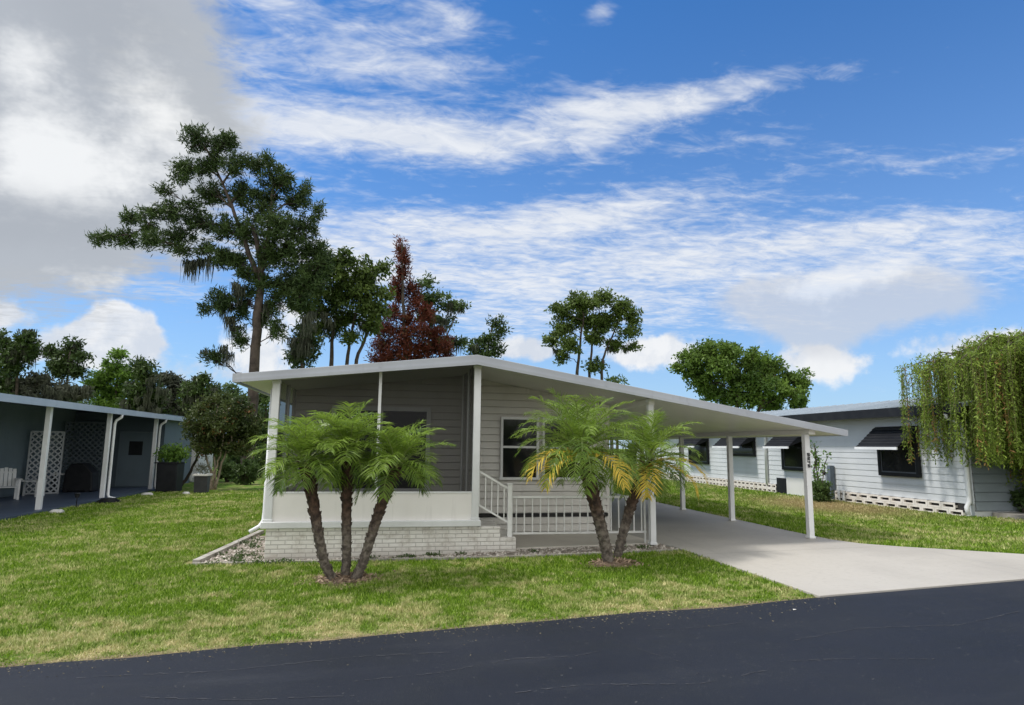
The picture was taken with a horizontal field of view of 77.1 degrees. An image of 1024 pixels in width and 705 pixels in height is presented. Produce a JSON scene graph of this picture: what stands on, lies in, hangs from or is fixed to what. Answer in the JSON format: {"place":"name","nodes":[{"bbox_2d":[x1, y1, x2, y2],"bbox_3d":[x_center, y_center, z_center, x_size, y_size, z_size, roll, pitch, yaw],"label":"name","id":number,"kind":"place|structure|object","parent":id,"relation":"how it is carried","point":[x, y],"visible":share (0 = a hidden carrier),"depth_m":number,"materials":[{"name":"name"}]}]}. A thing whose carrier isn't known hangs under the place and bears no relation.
{"place":"outdoors","nodes":[
{"label":"outdoors","id":0,"kind":"place"},
{"bbox_2d":[0,446,1023,667],"bbox_3d":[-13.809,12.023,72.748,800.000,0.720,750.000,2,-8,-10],"label":"lawn ground","id":1,"kind":"structure","parent":0,"point":[222,484],"depth_m":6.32,"materials":[{"name":"green plant"}]},
{"bbox_2d":[0,327,46,395],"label":"moss tree","id":2,"kind":"object","parent":1,"relation":"on","point":[24,347],"visible":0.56,"depth_m":45.52,"materials":[{"name":"green plant"}]},
{"bbox_2d":[10,370,95,402],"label":"moss tree","id":3,"kind":"object","parent":1,"relation":"on","point":[36,384],"visible":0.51,"depth_m":46.79,"materials":[{"name":"green plant"}]},
{"bbox_2d":[49,509,63,513],"bbox_3d":[-11.676,4.078,16.480,0.344,0.100,0.234,2,-8,-10],"label":"garden stone","id":4,"kind":"object","parent":1,"relation":"on","point":[57,510],"visible":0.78,"depth_m":16.41,"materials":[{"name":"white stone"}]},
{"bbox_2d":[40,334,96,402],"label":"moss tree","id":5,"kind":"object","parent":1,"relation":"on","point":[72,358],"visible":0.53,"depth_m":50.43,"materials":[{"name":"leaf"},{"name":"moss"},{"name":"bark"}]},
{"bbox_2d":[0,487,154,520],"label":"carport slab","id":6,"kind":"structure","parent":1,"relation":"on","point":[10,507],"depth_m":19.66,"materials":[{"name":"blue paint"}]},
{"bbox_2d":[0,467,22,499],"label":"garden chair","id":7,"kind":"object","parent":6,"relation":"on","point":[13,479],"visible":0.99,"depth_m":20.32,"materials":[{"name":"white wood"}]},
{"bbox_2d":[16,480,47,496],"bbox_3d":[-15.986,4.506,21.308,0.700,0.535,0.600,2,-8,-10],"label":"side table","id":8,"kind":"object","parent":6,"relation":"on","point":[24,486],"visible":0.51,"depth_m":21.14,"materials":[{"name":"white wood"}]},
{"bbox_2d":[25,431,64,494],"bbox_3d":[-16.351,3.852,22.463,0.989,2.198,0.030,7,-10,-35],"label":"lattice panel","id":9,"kind":"object","parent":6,"relation":"on","point":[51,454],"visible":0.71,"depth_m":22.48,"materials":[{"name":"white wood"}]},
{"bbox_2d":[50,463,97,492],"bbox_3d":[-15.867,4.535,23.279,1.446,1.046,0.600,2,-8,-10],"label":"covered grill","id":10,"kind":"object","parent":6,"relation":"on","point":[80,477],"visible":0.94,"depth_m":23.09,"materials":[{"name":"black fabric"}]},
{"bbox_2d":[59,421,113,489],"bbox_3d":[-16.437,3.991,24.842,1.629,2.591,0.030,4,-9,-21],"label":"lattice panel","id":11,"kind":"object","parent":6,"relation":"on","point":[65,441],"visible":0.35,"depth_m":24.85,"materials":[{"name":"wood"}]},
{"bbox_2d":[75,492,80,507],"bbox_3d":[-12.002,4.082,17.702,0.178,0.440,0.177,2,-8,-10],"label":"path light","id":12,"kind":"object","parent":1,"relation":"on","point":[77,494],"visible":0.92,"depth_m":17.68,"materials":[{"name":"black metal"}]},
{"bbox_2d":[70,395,100,404],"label":"hedge bush","id":13,"kind":"object","parent":1,"relation":"on","point":[85,402],"depth_m":58.80,"materials":[{"name":"green plant"}]},
{"bbox_2d":[0,393,196,509],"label":"carport home","id":14,"kind":"object","parent":1,"relation":"on","point":[138,438],"visible":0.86,"depth_m":24.31,"materials":[{"name":"white paint"}]},
{"bbox_2d":[115,431,152,485],"bbox_3d":[-15.208,4.282,25.849,1.230,2.180,0.060,2,-8,-10],"label":"door","id":15,"kind":"structure","parent":14,"relation":"in","point":[135,448],"depth_m":25.83,"materials":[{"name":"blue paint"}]},
{"bbox_2d":[78,345,139,408],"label":"laurel tree","id":16,"kind":"object","parent":1,"relation":"on","point":[106,382],"visible":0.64,"depth_m":51.48,"materials":[{"name":"green plant"}]},
{"bbox_2d":[96,498,121,502],"bbox_3d":[-12.161,4.461,19.373,0.736,0.160,0.597,2,-8,-10],"label":"garden hose","id":17,"kind":"object","parent":1,"relation":"on","point":[109,500],"visible":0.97,"depth_m":19.20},
{"bbox_2d":[114,355,173,414],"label":"moss tree","id":18,"kind":"object","parent":1,"relation":"on","point":[148,388],"visible":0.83,"depth_m":47.41,"materials":[{"name":"green plant"}]},
{"bbox_2d":[151,442,191,491],"bbox_3d":[-12.826,4.284,24.155,1.414,1.860,1.130,2,-8,-10],"label":"tall planter","id":19,"kind":"object","parent":1,"relation":"on","point":[169,475],"visible":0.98,"depth_m":23.83,"materials":[{"name":"black plastic"}]},
{"bbox_2d":[154,370,189,416],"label":"moss tree","id":20,"kind":"object","parent":1,"relation":"on","point":[172,380],"visible":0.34,"depth_m":52.22,"materials":[{"name":"green plant"}]},
{"bbox_2d":[182,441,199,485],"bbox_3d":[-12.675,4.361,25.964,1.694,2.431,0.701,-3,-9,23],"label":"leaning shrub","id":21,"kind":"object","parent":1,"relation":"on","point":[189,473],"visible":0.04,"depth_m":26.04,"materials":[{"name":"brown plant"}]},
{"bbox_2d":[173,370,224,415],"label":"moss tree","id":22,"kind":"object","parent":1,"relation":"on","point":[195,389],"visible":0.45,"depth_m":48.48,"materials":[{"name":"green plant"}]},
{"bbox_2d":[189,434,212,481],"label":"garden shed","id":23,"kind":"structure","parent":1,"relation":"on","point":[201,461],"depth_m":30.40,"materials":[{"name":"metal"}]},
{"bbox_2d":[189,450,194,480],"bbox_3d":[-15.355,5.019,30.236,0.700,2.000,0.025,2,-8,-10],"label":"door","id":24,"kind":"structure","parent":23,"relation":"in","point":[192,458],"depth_m":30.26,"materials":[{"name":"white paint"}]},
{"bbox_2d":[192,459,214,492],"bbox_3d":[-11.162,4.464,23.230,0.648,1.217,0.694,2,-8,-10],"label":"plant pot","id":25,"kind":"object","parent":1,"relation":"on","point":[202,483],"visible":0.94,"depth_m":22.95,"materials":[{"name":"white stone"}]},
{"bbox_2d":[84,120,337,477],"bbox_3d":[-15.258,-2.602,32.284,12.587,18.154,4.479,2,-8,-10],"label":"pine tree","id":26,"kind":"object","parent":1,"relation":"on","point":[272,252],"visible":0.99,"depth_m":32.81,"materials":[{"name":"green plant"}]},
{"bbox_2d":[212,453,229,468],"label":"hedge bush","id":27,"kind":"object","parent":1,"relation":"on","point":[217,457],"visible":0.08,"depth_m":43.52,"materials":[{"name":"green plant"}]},
{"bbox_2d":[178,390,265,489],"bbox_3d":[-11.226,3.375,24.755,3.237,3.971,2.416,2,-8,-10],"label":"crape myrtle","id":28,"kind":"object","parent":1,"relation":"on","point":[230,429],"visible":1,"depth_m":24.67,"materials":[{"name":"green plant"}]},
{"bbox_2d":[216,460,236,481],"bbox_3d":[-13.258,5.549,29.992,1.153,1.056,1.147,2,-8,-10],"label":"hedge bush","id":29,"kind":"object","parent":1,"relation":"on","point":[226,469],"visible":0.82,"depth_m":29.76,"materials":[{"name":"green plant"}]},
{"bbox_2d":[224,454,240,463],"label":"hedge bush","id":30,"kind":"object","parent":1,"relation":"on","point":[237,460],"visible":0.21,"depth_m":36.71,"materials":[{"name":"green plant"}]},
{"bbox_2d":[222,380,260,414],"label":"moss tree","id":31,"kind":"object","parent":1,"relation":"on","point":[229,389],"visible":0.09,"depth_m":53.69,"materials":[{"name":"green plant"}]},
{"bbox_2d":[227,457,259,484],"bbox_3d":[-11.678,5.174,28.015,1.400,1.222,1.237,2,-8,-10],"label":"hedge bush","id":32,"kind":"object","parent":1,"relation":"on","point":[246,470],"visible":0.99,"depth_m":27.86,"materials":[{"name":"green plant"}]},
{"bbox_2d":[246,393,269,453],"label":"moss tree","id":33,"kind":"object","parent":1,"relation":"on","point":[264,402],"visible":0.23,"depth_m":49.54,"materials":[{"name":"green plant"}]},
{"bbox_2d":[254,443,266,477],"bbox_3d":[-13.256,5.697,34.050,1.853,1.902,1.816,2,-8,-10],"label":"hedge bush","id":34,"kind":"object","parent":1,"relation":"on","point":[261,459],"visible":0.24,"depth_m":33.81,"materials":[{"name":"green plant"}]},
{"bbox_2d":[282,320,324,368],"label":"moss draped tree","id":35,"kind":"object","parent":1,"relation":"on","point":[300,350],"visible":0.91,"depth_m":35.79,"materials":[{"name":"green plant"}]},
{"bbox_2d":[247,414,361,579],"bbox_3d":[-2.581,1.815,7.929,1.422,2.118,1.406,2,-8,-10],"label":"date palm","id":36,"kind":"object","parent":1,"relation":"on","point":[296,444],"visible":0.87,"depth_m":7.88,"materials":[{"name":"green plant"}]},
{"bbox_2d":[314,576,368,585],"bbox_3d":[-2.088,2.820,8.045,0.815,0.066,0.607,2,-8,-10],"label":"mulch mound","id":37,"kind":"object","parent":1,"relation":"on","point":[338,579],"visible":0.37,"depth_m":7.88,"materials":[{"name":"brown wood"}]},
{"bbox_2d":[287,245,397,365],"bbox_3d":[-10.283,0.398,37.559,6.832,13.461,3.477,2,-8,-10],"label":"oak tree","id":38,"kind":"object","parent":1,"relation":"on","point":[347,290],"visible":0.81,"depth_m":37.63,"materials":[{"name":"green plant"}]},
{"bbox_2d":[294,399,402,575],"bbox_3d":[-2.060,1.717,8.098,1.413,2.304,1.476,2,-8,-10],"label":"date palm","id":39,"kind":"object","parent":1,"relation":"on","point":[346,458],"visible":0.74,"depth_m":8.04,"materials":[{"name":"green plant"}]},
{"bbox_2d":[340,420,456,579],"bbox_3d":[-1.466,1.868,8.143,1.524,2.083,1.554,2,-8,-10],"label":"date palm","id":40,"kind":"object","parent":1,"relation":"on","point":[397,467],"visible":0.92,"depth_m":8.03,"materials":[{"name":"green plant"}]},
{"bbox_2d":[363,234,456,362],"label":"cypress tree","id":41,"kind":"object","parent":1,"relation":"on","point":[404,344],"visible":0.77,"depth_m":45.74,"materials":[{"name":"red plant"}]},
{"bbox_2d":[192,530,677,565],"bbox_3d":[-1.144,3.276,11.078,7.273,0.200,3.366,1,-8,-5],"label":"garden edging","id":42,"kind":"object","parent":1,"relation":"on","point":[202,558],"visible":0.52,"depth_m":9.54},
{"bbox_2d":[204,534,677,561],"bbox_3d":[-1.093,3.269,10.900,7.252,0.194,2.885,1,-8,-5],"label":"pebble bed","id":43,"kind":"object","parent":1,"relation":"on","point":[492,554],"visible":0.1,"depth_m":10.06,"materials":[{"name":"grey gravel"}]},
{"bbox_2d":[204,536,650,564],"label":"creeping weeds","id":44,"kind":"object","parent":43,"relation":"on","point":[237,560],"visible":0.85,"depth_m":9.63,"materials":[{"name":"green plant"}]},
{"bbox_2d":[415,270,471,356],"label":"mossy tree","id":45,"kind":"object","parent":1,"relation":"on","point":[453,306],"visible":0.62,"depth_m":49.87,"materials":[{"name":"green plant"}]},
{"bbox_2d":[294,556,648,589],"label":"mulch chips","id":46,"kind":"object","parent":1,"relation":"on","point":[617,560],"visible":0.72,"depth_m":8.12,"materials":[{"name":"brown wood"}]},
{"bbox_2d":[462,313,514,357],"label":"juniper tree","id":47,"kind":"object","parent":1,"relation":"on","point":[481,347],"visible":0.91,"depth_m":43.74,"materials":[{"name":"green plant"}]},
{"bbox_2d":[232,355,847,560],"bbox_3d":[-0.620,2.798,17.932,10.080,3.300,16.095,2,-8,-10],"label":"mobile home","id":48,"kind":"object","parent":1,"relation":"on","point":[475,407],"visible":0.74,"depth_m":10.12,"materials":[{"name":"white metal"}]},
{"bbox_2d":[479,471,512,536],"bbox_3d":[-0.267,2.382,10.143,0.558,1.033,0.090,2,-8,-10],"label":"stair railing","id":49,"kind":"object","parent":48,"relation":"on","point":[508,487],"visible":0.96,"depth_m":10.14,"materials":[{"name":"metal"}]},
{"bbox_2d":[499,417,539,479],"bbox_3d":[0.146,1.793,12.026,0.770,1.160,0.070,2,-8,-10],"label":"window","id":50,"kind":"structure","parent":48,"relation":"in","point":[511,467],"depth_m":12.02,"materials":[{"name":"white paint"}]},
{"bbox_2d":[541,418,579,479],"bbox_3d":[0.932,1.823,12.171,0.770,1.160,0.070,2,-8,-10],"label":"window","id":51,"kind":"structure","parent":48,"relation":"in","point":[553,428],"depth_m":12.16,"materials":[{"name":"white paint"}]},
{"bbox_2d":[513,530,648,549],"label":"patio slab","id":52,"kind":"structure","parent":1,"relation":"on","point":[527,541],"depth_m":10.91,"materials":[{"name":"beige concrete"}]},
{"bbox_2d":[512,496,645,542],"bbox_3d":[1.101,2.753,10.461,2.285,0.817,0.040,2,-8,-10],"label":"patio railing","id":53,"kind":"object","parent":52,"relation":"on","point":[580,531],"visible":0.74,"depth_m":10.45,"materials":[{"name":"metal"}]},
{"bbox_2d":[509,387,654,562],"bbox_3d":[1.003,1.752,8.984,2.096,2.498,2.072,-6,-11,40],"label":"date palm","id":54,"kind":"object","parent":1,"relation":"on","point":[587,457],"visible":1,"depth_m":8.84,"materials":[{"name":"green plant"}]},
{"bbox_2d":[541,286,644,379],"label":"live oak","id":55,"kind":"object","parent":1,"relation":"on","point":[581,304],"visible":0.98,"depth_m":43.64,"materials":[{"name":"green plant"}]},
{"bbox_2d":[586,560,634,567],"bbox_3d":[1.395,2.911,8.893,0.788,0.066,0.510,2,-8,-10],"label":"mulch mound","id":56,"kind":"object","parent":1,"relation":"on","point":[611,563],"visible":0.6,"depth_m":8.78,"materials":[{"name":"brown wood"}]},
{"bbox_2d":[604,373,629,460],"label":"tree","id":57,"kind":"object","parent":1,"relation":"on","point":[614,380],"visible":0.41,"depth_m":60.04,"materials":[{"name":"green plant"}]},
{"bbox_2d":[597,407,710,557],"bbox_3d":[2.077,1.967,9.840,1.810,2.325,1.785,2,-8,-10],"label":"date palm","id":58,"kind":"object","parent":1,"relation":"on","point":[649,472],"visible":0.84,"depth_m":9.59,"materials":[{"name":"green plant"}]},
{"bbox_2d":[666,336,815,411],"bbox_3d":[14.250,3.167,39.968,9.256,8.248,4.567,2,-8,-10],"label":"broadleaf tree","id":59,"kind":"object","parent":1,"relation":"on","point":[757,380],"visible":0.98,"depth_m":39.60,"materials":[{"name":"green plant"}]},
{"bbox_2d":[810,439,831,490],"bbox_3d":[8.547,3.298,17.881,0.472,1.764,1.012,0,-8,5],"label":"climbing plant","id":60,"kind":"object","parent":1,"relation":"on","point":[817,461],"visible":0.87,"depth_m":18.00,"materials":[{"name":"green plant"}]},
{"bbox_2d":[812,478,834,501],"bbox_3d":[8.523,3.812,17.731,0.694,0.709,0.668,2,-8,-10],"label":"round shrub","id":61,"kind":"object","parent":1,"relation":"on","point":[821,494],"visible":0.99,"depth_m":17.58,"materials":[{"name":"green plant"}]},
{"bbox_2d":[637,398,1023,520],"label":"sided home","id":62,"kind":"object","parent":1,"relation":"on","point":[868,461],"visible":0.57,"depth_m":17.03,"materials":[{"name":"metal"}]},
{"bbox_2d":[675,438,709,463],"bbox_3d":[7.435,3.974,26.601,0.690,1.250,1.800,2,-8,-10],"label":"window","id":63,"kind":"structure","parent":62,"relation":"in","point":[702,446],"depth_m":26.26,"materials":[{"name":"black glass"}]},
{"bbox_2d":[712,438,755,456],"bbox_3d":[8.053,3.325,23.368,0.690,0.880,1.900,2,-8,-10],"label":"window","id":64,"kind":"structure","parent":62,"relation":"in","point":[741,446],"depth_m":22.99,"materials":[{"name":"black glass"}]},
{"bbox_2d":[763,437,802,470],"bbox_3d":[8.626,3.083,20.299,0.690,1.270,1.350,2,-8,-10],"label":"window","id":65,"kind":"structure","parent":62,"relation":"in","point":[791,447],"depth_m":20.27,"materials":[{"name":"black glass"}]},
{"bbox_2d":[854,426,921,477],"bbox_3d":[9.415,2.477,16.126,0.690,1.250,1.430,2,-8,-10],"label":"window","id":66,"kind":"structure","parent":62,"relation":"in","point":[892,461],"depth_m":16.06,"materials":[{"name":"black glass"}]},
{"bbox_2d":[820,465,845,500],"bbox_3d":[9.187,3.737,18.388,0.148,0.980,0.916,2,-8,-10],"label":"standpipe","id":67,"kind":"object","parent":1,"relation":"on","point":[829,475],"visible":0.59,"depth_m":18.41,"materials":[{"name":"white paint"}]},
{"bbox_2d":[893,326,1023,488],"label":"weeping tree","id":68,"kind":"object","parent":1,"relation":"on","point":[988,373],"visible":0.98,"depth_m":13.58,"materials":[{"name":"green plant"}]},
{"bbox_2d":[1007,482,1023,512],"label":"corner bush","id":69,"kind":"object","parent":1,"relation":"on","point":[1018,499],"visible":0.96,"depth_m":14.07,"materials":[{"name":"green plant"}]},
{"bbox_2d":[0,580,1023,704],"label":"road","id":70,"kind":"structure","parent":0,"point":[973,661],"depth_m":4.92,"materials":[{"name":"grey asphalt"}]},
{"bbox_2d":[2,596,834,687],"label":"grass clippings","id":71,"kind":"object","parent":70,"relation":"on","point":[411,632],"depth_m":5.77,"materials":[{"name":"green plant"}]},
{"bbox_2d":[0,0,1023,448],"label":"sky","id":72,"kind":"structure","parent":0,"point":[835,188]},
{"bbox_2d":[623,443,636,466],"bbox_3d":[6.778,5.586,34.019,1.774,1.796,1.720,-2,-9,15],"label":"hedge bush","id":73,"kind":"object","parent":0,"point":[631,452],"visible":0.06,"depth_m":33.88,"materials":[{"name":"green plant"}]},
{"bbox_2d":[522,494,1023,597],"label":"driveway","id":74,"kind":"structure","parent":0,"point":[818,567],"depth_m":9.16,"materials":[{"name":"concrete"}]}
]}

